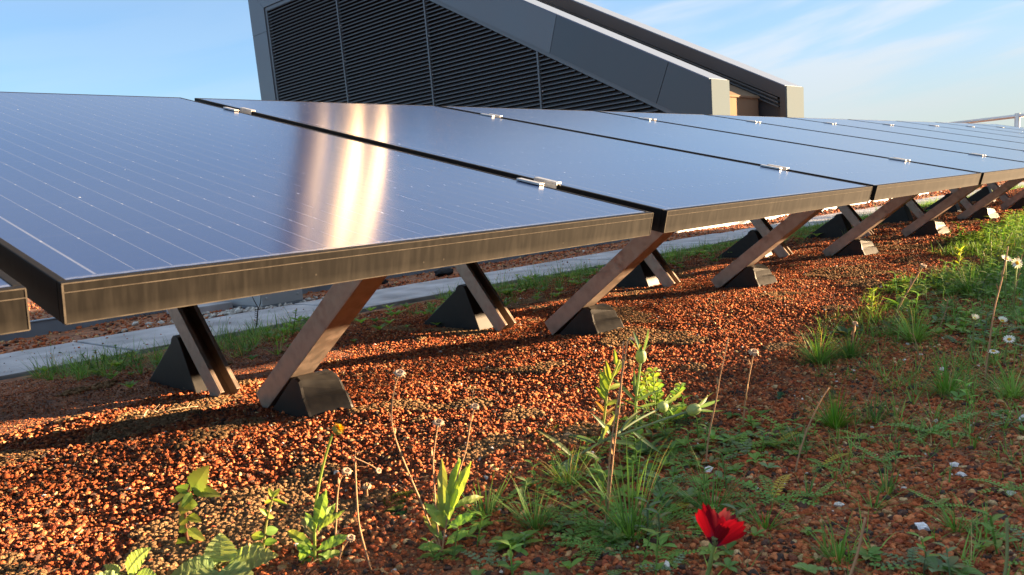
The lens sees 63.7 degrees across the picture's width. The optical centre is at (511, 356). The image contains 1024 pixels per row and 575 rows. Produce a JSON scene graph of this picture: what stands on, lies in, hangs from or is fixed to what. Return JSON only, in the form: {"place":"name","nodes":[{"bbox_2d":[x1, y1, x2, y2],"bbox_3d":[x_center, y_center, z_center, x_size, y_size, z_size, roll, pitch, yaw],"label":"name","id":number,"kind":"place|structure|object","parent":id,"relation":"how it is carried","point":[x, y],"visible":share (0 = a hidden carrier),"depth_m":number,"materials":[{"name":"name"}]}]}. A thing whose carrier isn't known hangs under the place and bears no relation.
{"place":"outdoors","nodes":[
{"label":"outdoors","id":0,"kind":"place"},
{"bbox_2d":[0,188,1023,574],"bbox_3d":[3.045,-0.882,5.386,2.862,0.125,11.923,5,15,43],"label":"gravel","id":1,"kind":"structure","parent":0,"point":[228,506],"depth_m":1.56,"materials":[{"name":"gravel"}]},
{"bbox_2d":[96,547,155,574],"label":"deadnettle","id":2,"kind":"object","parent":1,"relation":"on","point":[135,560],"visible":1,"depth_m":1.01,"materials":[{"name":"green plant"}]},
{"bbox_2d":[134,402,197,418],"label":"fallen twig","id":3,"kind":"object","parent":1,"relation":"on","point":[164,411],"visible":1,"depth_m":1.92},
{"bbox_2d":[169,465,221,544],"bbox_3d":[-0.434,0.212,1.130,0.080,0.130,0.021,-2,11,16],"label":"nettle","id":4,"kind":"object","parent":1,"relation":"on","point":[197,478],"visible":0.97,"depth_m":1.13,"materials":[{"name":"green plant"}]},
{"bbox_2d":[171,533,278,574],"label":"deadnettle","id":5,"kind":"object","parent":1,"relation":"on","point":[244,560],"visible":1,"depth_m":1.03,"materials":[{"name":"green plant"}]},
{"bbox_2d":[149,276,386,417],"bbox_3d":[-0.660,-0.258,1.957,1.481,0.833,0.099,5,15,43],"label":"panel support","id":6,"kind":"object","parent":1,"relation":"on","point":[195,361],"visible":0.42,"depth_m":1.82,"materials":[{"name":"metal"}]},
{"bbox_2d":[0,92,653,324],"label":"solar panel","id":7,"kind":"object","parent":6,"relation":"on","point":[112,206],"visible":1,"depth_m":1.18,"materials":[{"name":"blue glass"}]},
{"bbox_2d":[0,270,30,334],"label":"solar panel","id":8,"kind":"object","parent":7,"relation":"attached to","point":[14,314],"visible":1,"depth_m":0.72,"materials":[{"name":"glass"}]},
{"bbox_2d":[252,488,287,547],"bbox_3d":[-0.318,0.214,1.077,0.063,0.083,0.022,-5,11,2],"label":"chickweed sprout","id":9,"kind":"object","parent":1,"relation":"on","point":[268,530],"visible":0.9,"depth_m":1.08,"materials":[{"name":"green plant"}]},
{"bbox_2d":[286,424,346,563],"bbox_3d":[-0.242,0.179,1.026,0.093,0.200,0.036,-5,11,-2],"label":"marigold","id":10,"kind":"object","parent":1,"relation":"on","point":[323,516],"visible":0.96,"depth_m":1.02,"materials":[{"name":"green plant"}]},
{"bbox_2d":[333,467,351,549],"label":"dried daisy","id":11,"kind":"object","parent":1,"relation":"on","point":[346,470],"visible":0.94,"depth_m":1.05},
{"bbox_2d":[337,534,354,566],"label":"dried daisy","id":12,"kind":"object","parent":1,"relation":"on","point":[350,537],"visible":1,"depth_m":1.00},
{"bbox_2d":[352,450,380,571],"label":"broken stalk","id":13,"kind":"object","parent":1,"relation":"on","point":[378,470],"visible":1,"depth_m":0.96,"materials":[{"name":"plant"}]},
{"bbox_2d":[384,504,406,515],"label":"seedling","id":14,"kind":"object","parent":1,"relation":"on","point":[395,508],"visible":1,"depth_m":1.18,"materials":[{"name":"green plant"}]},
{"bbox_2d":[383,489,419,505],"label":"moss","id":15,"kind":"object","parent":1,"relation":"on","point":[409,492],"visible":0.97,"depth_m":1.24,"materials":[{"name":"green plant"}]},
{"bbox_2d":[387,369,483,558],"bbox_3d":[-0.088,0.129,1.007,0.110,0.243,0.042,-6,11,-5],"label":"dried daisy","id":16,"kind":"object","parent":1,"relation":"on","point":[446,500],"visible":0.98,"depth_m":1.01,"materials":[{"name":"green plant"}]},
{"bbox_2d":[455,469,514,519],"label":"grass tuft","id":17,"kind":"object","parent":1,"relation":"on","point":[491,506],"visible":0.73,"depth_m":1.13,"materials":[{"name":"plant"}]},
{"bbox_2d":[35,202,959,387],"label":"verge weeds","id":18,"kind":"object","parent":1,"relation":"on","point":[130,384],"visible":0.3,"depth_m":3.39,"materials":[{"name":"green plant"}]},
{"bbox_2d":[2,239,1023,573],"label":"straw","id":19,"kind":"object","parent":1,"relation":"on","point":[598,429],"visible":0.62,"depth_m":1.83,"materials":[{"name":"plant"}]},
{"bbox_2d":[489,530,543,555],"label":"leafy weed","id":20,"kind":"object","parent":1,"relation":"on","point":[507,537],"visible":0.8,"depth_m":1.01,"materials":[{"name":"green plant"}]},
{"bbox_2d":[16,182,1023,381],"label":"verge grass","id":21,"kind":"structure","parent":1,"relation":"on","point":[78,367],"depth_m":3.04,"materials":[{"name":"plant"}]},
{"bbox_2d":[483,472,582,545],"bbox_3d":[0.029,0.192,1.056,0.158,0.088,0.174,-5,11,0],"label":"grass tuft","id":22,"kind":"object","parent":1,"relation":"on","point":[534,522],"visible":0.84,"depth_m":1.07,"materials":[{"name":"plant"}]},
{"bbox_2d":[424,230,673,335],"bbox_3d":[0.042,-0.454,2.684,1.481,0.833,0.099,5,15,43],"label":"panel support","id":23,"kind":"object","parent":1,"relation":"on","point":[474,301],"visible":0.49,"depth_m":2.59,"materials":[{"name":"metal"}]},
{"bbox_2d":[195,98,872,232],"bbox_3d":[-0.002,-0.601,2.337,1.707,0.044,1.012,23,26,38],"label":"solar panel","id":24,"kind":"object","parent":23,"relation":"on","point":[673,190],"visible":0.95,"depth_m":2.04,"materials":[{"name":"blue glass"}]},
{"bbox_2d":[525,423,595,447],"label":"moss","id":25,"kind":"object","parent":1,"relation":"on","point":[549,443],"visible":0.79,"depth_m":1.50,"materials":[{"name":"green plant"}]},
{"bbox_2d":[525,439,615,500],"bbox_3d":[0.086,0.160,1.224,0.171,0.080,0.158,5,15,43],"label":"grass tuft","id":26,"kind":"object","parent":1,"relation":"on","point":[568,480],"visible":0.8,"depth_m":1.23,"materials":[{"name":"plant"}]},
{"bbox_2d":[562,531,639,570],"bbox_3d":[0.108,0.226,0.977,0.102,0.015,0.089,-10,12,-26],"label":"yarrow","id":27,"kind":"object","parent":1,"relation":"on","point":[599,546],"visible":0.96,"depth_m":0.97,"materials":[{"name":"green plant"}]},
{"bbox_2d":[595,349,623,443],"bbox_3d":[0.174,0.069,1.424,0.058,0.168,0.033,-6,11,-8],"label":"fleabane","id":28,"kind":"object","parent":1,"relation":"on","point":[605,378],"visible":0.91,"depth_m":1.42,"materials":[{"name":"green plant"}]},
{"bbox_2d":[604,337,633,527],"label":"dry stalks","id":29,"kind":"object","parent":1,"relation":"on","point":[617,411],"visible":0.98,"depth_m":1.00,"materials":[{"name":"plant"}]},
{"bbox_2d":[538,432,715,555],"bbox_3d":[0.139,0.163,0.992,0.257,0.140,0.248,-4,11,5],"label":"grass tuft","id":30,"kind":"object","parent":1,"relation":"on","point":[628,530],"visible":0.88,"depth_m":1.02,"materials":[{"name":"plant"}]},
{"bbox_2d":[537,390,722,475],"bbox_3d":[0.181,0.128,1.334,0.307,0.138,0.099,-5,11,0],"label":"corncockle","id":31,"kind":"object","parent":1,"relation":"on","point":[691,409],"visible":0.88,"depth_m":1.30,"materials":[{"name":"green plant"}]},
{"bbox_2d":[613,331,660,431],"bbox_3d":[0.223,0.048,1.486,0.092,0.198,0.046,2,12,32],"label":"corncockle","id":32,"kind":"object","parent":1,"relation":"on","point":[640,357],"visible":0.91,"depth_m":1.48,"materials":[{"name":"green plant"}]},
{"bbox_2d":[628,437,666,454],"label":"leafy weed","id":33,"kind":"object","parent":1,"relation":"on","point":[646,450],"visible":0.78,"depth_m":1.36,"materials":[{"name":"green plant"}]},
{"bbox_2d":[623,367,686,426],"bbox_3d":[0.261,0.074,1.530,0.120,0.117,0.062,-1,11,22],"label":"medick","id":34,"kind":"object","parent":1,"relation":"on","point":[659,394],"visible":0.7,"depth_m":1.52,"materials":[{"name":"green plant"}]},
{"bbox_2d":[609,500,718,525],"bbox_3d":[0.210,0.201,1.077,0.122,0.028,0.124,-11,12,-28],"label":"yarrow","id":35,"kind":"object","parent":1,"relation":"on","point":[677,514],"visible":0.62,"depth_m":1.07,"materials":[{"name":"green plant"}]},
{"bbox_2d":[623,544,710,568],"bbox_3d":[0.182,0.225,0.939,0.096,0.017,0.067,3,13,35],"label":"yarrow","id":36,"kind":"object","parent":1,"relation":"on","point":[676,554],"visible":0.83,"depth_m":0.94,"materials":[{"name":"green plant"}]},
{"bbox_2d":[637,410,721,432],"bbox_3d":[0.312,0.122,1.562,0.143,0.032,0.156,5,15,43],"label":"yarrow","id":37,"kind":"object","parent":1,"relation":"on","point":[682,417],"visible":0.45,"depth_m":1.54,"materials":[{"name":"green plant"}]},
{"bbox_2d":[675,453,721,470],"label":"moss","id":38,"kind":"object","parent":1,"relation":"on","point":[694,467],"visible":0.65,"depth_m":1.30,"materials":[{"name":"green plant"}]},
{"bbox_2d":[649,447,777,525],"bbox_3d":[0.253,0.165,1.077,0.184,0.107,0.191,5,15,43],"label":"grass tuft","id":39,"kind":"object","parent":1,"relation":"on","point":[704,501],"visible":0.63,"depth_m":1.09,"materials":[{"name":"plant"}]},
{"bbox_2d":[705,338,728,463],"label":"dry stalk","id":40,"kind":"object","parent":1,"relation":"on","point":[718,383],"visible":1,"depth_m":1.27,"materials":[{"name":"plant"}]},
{"bbox_2d":[615,208,824,287],"bbox_3d":[0.757,-0.656,3.419,1.473,0.824,0.099,5,15,43],"label":"panel support","id":41,"kind":"object","parent":1,"relation":"on","point":[653,268],"visible":0.28,"depth_m":3.29,"materials":[{"name":"metal"}]},
{"bbox_2d":[440,106,981,200],"bbox_3d":[0.682,-0.792,3.045,1.707,0.044,1.016,23,26,38],"label":"solar panel","id":42,"kind":"object","parent":41,"relation":"on","point":[890,177],"visible":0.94,"depth_m":2.81,"materials":[{"name":"blue glass"}]},
{"bbox_2d":[695,503,746,574],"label":"poppy","id":43,"kind":"object","parent":1,"relation":"on","point":[724,527],"visible":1,"depth_m":0.73,"materials":[{"name":"red plant"}]},
{"bbox_2d":[421,210,1023,574],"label":"ground cover","id":44,"kind":"object","parent":1,"relation":"on","point":[950,566],"visible":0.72,"depth_m":1.23,"materials":[{"name":"green plant"}]},
{"bbox_2d":[742,349,758,425],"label":"dried daisy","id":45,"kind":"object","parent":1,"relation":"on","point":[753,352],"visible":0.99,"depth_m":1.47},
{"bbox_2d":[734,484,810,542],"bbox_3d":[0.317,0.189,1.012,0.121,0.061,0.126,5,15,43],"label":"grass tuft","id":46,"kind":"object","parent":1,"relation":"on","point":[764,525],"visible":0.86,"depth_m":1.02,"materials":[{"name":"plant"}]},
{"bbox_2d":[720,475,826,512],"bbox_3d":[0.349,0.194,1.119,0.136,0.045,0.131,-8,11,-15],"label":"yarrow","id":47,"kind":"object","parent":1,"relation":"on","point":[768,497],"visible":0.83,"depth_m":1.13,"materials":[{"name":"green plant"}]},
{"bbox_2d":[752,432,815,444],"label":"yarrow","id":48,"kind":"object","parent":1,"relation":"on","point":[786,439],"visible":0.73,"depth_m":1.39,"materials":[{"name":"green plant"}]},
{"bbox_2d":[775,416,838,452],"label":"grass tuft","id":49,"kind":"object","parent":1,"relation":"on","point":[799,440],"visible":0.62,"depth_m":1.35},
{"bbox_2d":[799,527,823,534],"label":"seedling","id":50,"kind":"object","parent":1,"relation":"on","point":[809,528],"visible":0.76,"depth_m":0.99,"materials":[{"name":"green plant"}]},
{"bbox_2d":[795,387,828,471],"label":"dry stalk","id":51,"kind":"object","parent":1,"relation":"on","point":[805,433],"visible":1,"depth_m":1.22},
{"bbox_2d":[779,328,852,367],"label":"grass tuft","id":52,"kind":"object","parent":1,"relation":"on","point":[819,356],"visible":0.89,"depth_m":1.87,"materials":[{"name":"plant"}]},
{"bbox_2d":[785,479,849,502],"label":"yarrow","id":53,"kind":"object","parent":1,"relation":"on","point":[826,486],"visible":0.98,"depth_m":1.11,"materials":[{"name":"green plant"}]},
{"bbox_2d":[717,194,918,258],"bbox_3d":[1.510,-0.868,4.192,1.465,0.814,0.099,5,15,43],"label":"panel support","id":54,"kind":"object","parent":1,"relation":"on","point":[851,242],"visible":0.43,"depth_m":4.08,"materials":[{"name":"metal"}]},
{"bbox_2d":[597,111,1023,183],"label":"solar panel","id":55,"kind":"object","parent":54,"relation":"on","point":[991,169],"visible":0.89,"depth_m":3.57,"materials":[{"name":"blue glass"}]},
{"bbox_2d":[791,511,872,573],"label":"grass tuft","id":56,"kind":"object","parent":1,"relation":"on","point":[839,550],"visible":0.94,"depth_m":0.90,"materials":[{"name":"plant"}]},
{"bbox_2d":[802,453,867,476],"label":"yarrow","id":57,"kind":"object","parent":1,"relation":"on","point":[819,464],"visible":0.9,"depth_m":1.25,"materials":[{"name":"green plant"}]},
{"bbox_2d":[796,379,874,429],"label":"grass tuft","id":58,"kind":"object","parent":1,"relation":"on","point":[836,419],"visible":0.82,"depth_m":1.44,"materials":[{"name":"plant"}]},
{"bbox_2d":[827,326,863,335],"bbox_3d":[0.865,-0.063,2.139,0.098,0.025,0.079,-1,11,22],"label":"plantain","id":59,"kind":"object","parent":1,"relation":"on","point":[842,329],"visible":0.8,"depth_m":2.15,"materials":[{"name":"green plant"}]},
{"bbox_2d":[821,327,887,360],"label":"grass tuft","id":60,"kind":"object","parent":1,"relation":"on","point":[852,350],"visible":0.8,"depth_m":1.92,"materials":[{"name":"plant"}]},
{"bbox_2d":[849,517,865,574],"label":"dry stalk","id":61,"kind":"object","parent":1,"relation":"on","point":[857,551],"visible":1,"depth_m":0.76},
{"bbox_2d":[827,430,895,441],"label":"yarrow","id":62,"kind":"object","parent":1,"relation":"on","point":[863,437],"visible":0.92,"depth_m":1.35,"materials":[{"name":"green plant"}]},
{"bbox_2d":[703,210,1023,574],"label":"grass","id":63,"kind":"structure","parent":1,"relation":"on","point":[969,247],"depth_m":1.64,"materials":[{"name":"plant"}]},
{"bbox_2d":[865,287,882,315],"bbox_3d":[1.020,-0.152,2.323,0.054,0.088,0.063,5,15,43],"label":"fleabane","id":64,"kind":"object","parent":1,"relation":"on","point":[872,308],"visible":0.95,"depth_m":2.32,"materials":[{"name":"green plant"}]},
{"bbox_2d":[845,381,910,427],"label":"grass tuft","id":65,"kind":"object","parent":1,"relation":"on","point":[873,416],"visible":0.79,"depth_m":1.45,"materials":[{"name":"plant"}]},
{"bbox_2d":[850,463,922,500],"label":"grass tuft","id":66,"kind":"object","parent":1,"relation":"on","point":[888,489],"visible":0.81,"depth_m":1.11,"materials":[{"name":"plant"}]},
{"bbox_2d":[854,445,922,470],"bbox_3d":[0.553,0.147,1.231,0.098,0.021,0.110,5,15,43],"label":"yarrow","id":67,"kind":"object","parent":1,"relation":"on","point":[879,459],"visible":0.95,"depth_m":1.24,"materials":[{"name":"green plant"}]},
{"bbox_2d":[805,184,982,238],"bbox_3d":[2.290,-1.088,4.994,1.457,0.804,0.099,5,15,43],"label":"panel support","id":68,"kind":"object","parent":1,"relation":"on","point":[925,224],"visible":0.48,"depth_m":4.91,"materials":[{"name":"metal"}]},
{"bbox_2d":[710,115,1023,161],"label":"solar panel","id":69,"kind":"object","parent":68,"relation":"on","point":[952,146],"visible":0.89,"depth_m":4.41,"materials":[{"name":"blue glass"}]},
{"bbox_2d":[787,117,1023,150],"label":"solar panel","id":70,"kind":"object","parent":68,"relation":"on","point":[941,135],"visible":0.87,"depth_m":5.22,"materials":[{"name":"blue glass"}]},
{"bbox_2d":[881,296,930,307],"bbox_3d":[1.171,-0.166,2.454,0.128,0.036,0.120,5,15,43],"label":"plantain","id":71,"kind":"object","parent":1,"relation":"on","point":[898,301],"visible":0.67,"depth_m":2.46,"materials":[{"name":"green plant"}]},
{"bbox_2d":[895,263,926,317],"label":"dried daisy","id":72,"kind":"object","parent":1,"relation":"on","point":[922,265],"visible":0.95,"depth_m":2.28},
{"bbox_2d":[877,308,949,346],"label":"grass tuft","id":73,"kind":"object","parent":1,"relation":"on","point":[919,334],"visible":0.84,"depth_m":2.04,"materials":[{"name":"plant"}]},
{"bbox_2d":[915,522,929,530],"bbox_3d":[0.482,0.200,0.964,0.016,0.008,0.017,-4,11,2],"label":"white shard","id":74,"kind":"object","parent":1,"relation":"on","point":[920,525],"visible":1,"depth_m":0.96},
{"bbox_2d":[874,412,978,442],"bbox_3d":[0.683,0.117,1.354,0.168,0.037,0.148,-12,13,-35],"label":"yarrow","id":75,"kind":"object","parent":1,"relation":"on","point":[937,427],"visible":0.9,"depth_m":1.35,"materials":[{"name":"green plant"}]},
{"bbox_2d":[908,489,976,515],"bbox_3d":[0.534,0.183,1.036,0.067,0.011,0.088,-11,12,-30],"label":"yarrow","id":76,"kind":"object","parent":1,"relation":"on","point":[942,505],"visible":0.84,"depth_m":1.03,"materials":[{"name":"green plant"}]},
{"bbox_2d":[901,350,994,400],"bbox_3d":[0.825,0.032,1.564,0.192,0.105,0.194,5,15,43],"label":"grass tuft","id":77,"kind":"object","parent":1,"relation":"on","point":[945,385],"visible":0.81,"depth_m":1.57,"materials":[{"name":"plant"}]},
{"bbox_2d":[881,178,1023,222],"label":"panel support","id":78,"kind":"object","parent":1,"relation":"on","point":[979,210],"visible":0.27,"depth_m":5.67,"materials":[{"name":"metal"}]},
{"bbox_2d":[849,119,1023,142],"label":"solar panel","id":79,"kind":"object","parent":78,"relation":"on","point":[960,132],"visible":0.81,"depth_m":6.01,"materials":[{"name":"blue glass"}]},
{"bbox_2d":[951,245,965,269],"bbox_3d":[1.744,-0.386,3.220,0.057,0.095,0.052,5,15,43],"label":"fleabane","id":80,"kind":"object","parent":1,"relation":"on","point":[959,255],"visible":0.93,"depth_m":3.22,"materials":[{"name":"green plant"}]},
{"bbox_2d":[913,494,1007,535],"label":"grass tuft","id":81,"kind":"object","parent":1,"relation":"on","point":[948,521],"visible":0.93,"depth_m":0.96,"materials":[{"name":"plant"}]},
{"bbox_2d":[943,268,996,296],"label":"grass tuft","id":82,"kind":"object","parent":1,"relation":"on","point":[965,285],"visible":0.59,"depth_m":2.63,"materials":[{"name":"plant"}]},
{"bbox_2d":[924,188,1023,211],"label":"panel support","id":83,"kind":"object","parent":1,"relation":"on","point":[1017,200],"visible":0.35,"depth_m":6.70,"materials":[{"name":"metal"}]},
{"bbox_2d":[901,121,1023,137],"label":"solar panel","id":84,"kind":"object","parent":83,"relation":"on","point":[991,131],"visible":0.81,"depth_m":6.80,"materials":[{"name":"blue glass"}]},
{"bbox_2d":[968,314,981,357],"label":"white daisy","id":85,"kind":"object","parent":1,"relation":"on","point":[975,317],"visible":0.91,"depth_m":1.82,"materials":[{"name":"green plant"}]},
{"bbox_2d":[949,113,1023,185],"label":"handrail","id":86,"kind":"object","parent":1,"relation":"on","point":[1017,116],"visible":0.15,"depth_m":12.00,"materials":[{"name":"silver metal"}]},
{"bbox_2d":[968,182,1009,201],"bbox_3d":[4.583,-1.735,7.349,1.433,0.773,0.099,5,15,43],"label":"panel support","id":87,"kind":"object","parent":1,"relation":"on","point":[984,191],"visible":0.18,"depth_m":7.57,"materials":[{"name":"metal"}]},
{"bbox_2d":[938,122,1023,133],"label":"solar panel","id":88,"kind":"object","parent":87,"relation":"on","point":[994,128],"visible":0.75,"depth_m":7.58,"materials":[{"name":"blue glass"}]},
{"bbox_2d":[955,517,1023,540],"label":"yarrow","id":89,"kind":"object","parent":1,"relation":"on","point":[1011,526],"visible":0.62,"depth_m":0.95,"materials":[{"name":"green plant"}]},
{"bbox_2d":[979,349,999,379],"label":"white daisy","id":90,"kind":"object","parent":1,"relation":"on","point":[992,351],"visible":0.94,"depth_m":1.64,"materials":[{"name":"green plant"}]},
{"bbox_2d":[967,478,1023,496],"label":"yarrow","id":91,"kind":"object","parent":1,"relation":"on","point":[1003,487],"visible":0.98,"depth_m":1.07,"materials":[{"name":"green plant"}]},
{"bbox_2d":[984,246,1008,381],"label":"dry stalk","id":92,"kind":"object","parent":1,"relation":"on","point":[1002,275],"visible":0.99,"depth_m":1.62,"materials":[{"name":"plant"}]},
{"bbox_2d":[970,123,1023,129],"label":"solar panel","id":93,"kind":"object","parent":1,"relation":"on","point":[1011,127],"visible":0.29,"depth_m":8.34,"materials":[{"name":"blue glass"}]},
{"bbox_2d":[974,359,1023,400],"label":"grass tuft","id":94,"kind":"object","parent":1,"relation":"on","point":[1013,389],"visible":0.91,"depth_m":1.53,"materials":[{"name":"plant"}]},
{"bbox_2d":[978,232,1020,266],"bbox_3d":[1.843,-0.399,3.129,0.167,0.139,0.070,-5,11,-1],"label":"groundsel","id":95,"kind":"object","parent":1,"relation":"on","point":[997,257],"visible":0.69,"depth_m":3.13,"materials":[{"name":"green plant"}]},
{"bbox_2d":[992,316,1007,349],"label":"white daisy","id":96,"kind":"object","parent":1,"relation":"on","point":[1002,319],"visible":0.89,"depth_m":1.84,"materials":[{"name":"green plant"}]},
{"bbox_2d":[995,255,1010,304],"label":"white daisy","id":97,"kind":"object","parent":1,"relation":"on","point":[1005,273],"visible":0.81,"depth_m":2.39,"materials":[{"name":"green plant"}]},
{"bbox_2d":[1003,518,1008,574],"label":"dry stalk","id":98,"kind":"object","parent":1,"relation":"on","point":[1006,545],"visible":1,"depth_m":0.71,"materials":[{"name":"plant"}]},
{"bbox_2d":[997,335,1015,363],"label":"white daisy","id":99,"kind":"object","parent":1,"relation":"on","point":[1007,339],"visible":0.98,"depth_m":1.75,"materials":[{"name":"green plant"}]},
{"bbox_2d":[1010,258,1022,314],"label":"white daisy","id":100,"kind":"object","parent":1,"relation":"on","point":[1016,262],"visible":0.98,"depth_m":2.15,"materials":[{"name":"green plant"}]},
{"bbox_2d":[0,182,1023,379],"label":"path","id":101,"kind":"structure","parent":0,"point":[409,293],"depth_m":3.76,"materials":[{"name":"concrete"}]},
{"bbox_2d":[0,180,1023,371],"bbox_3d":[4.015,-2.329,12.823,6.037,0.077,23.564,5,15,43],"label":"gravel","id":102,"kind":"structure","parent":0,"point":[40,340],"depth_m":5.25,"materials":[{"name":"gravel"}]},
{"bbox_2d":[166,301,232,313],"bbox_3d":[-1.593,-0.242,4.207,0.200,0.045,0.260,5,15,43],"label":"concrete pad","id":103,"kind":"object","parent":102,"relation":"on","point":[217,306],"visible":0.32,"depth_m":4.18,"materials":[{"name":"concrete"}]},
{"bbox_2d":[121,296,323,331],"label":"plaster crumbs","id":104,"kind":"object","parent":102,"relation":"on","point":[238,309],"visible":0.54,"depth_m":4.00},
{"bbox_2d":[223,289,306,308],"bbox_3d":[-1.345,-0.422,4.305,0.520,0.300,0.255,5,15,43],"label":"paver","id":105,"kind":"object","parent":102,"relation":"on","point":[287,297],"visible":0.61,"depth_m":4.16,"materials":[{"name":"concrete"}]},
{"bbox_2d":[434,268,452,276],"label":"rubber block","id":106,"kind":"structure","parent":102,"relation":"on","point":[443,272],"depth_m":5.25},
{"bbox_2d":[0,193,928,340],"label":"metal edging","id":107,"kind":"object","parent":102,"relation":"on","point":[39,327],"visible":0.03,"depth_m":4.20,"materials":[{"name":"metal"}]},
{"bbox_2d":[248,0,803,117],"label":"plant room","id":108,"kind":"object","parent":102,"relation":"on","point":[582,55],"visible":0.48,"depth_m":18.96,"materials":[{"name":"grey metal"}]},
{"bbox_2d":[0,0,1023,127],"label":"sky","id":109,"kind":"structure","parent":0,"point":[890,60],"materials":[{"name":"blue"}]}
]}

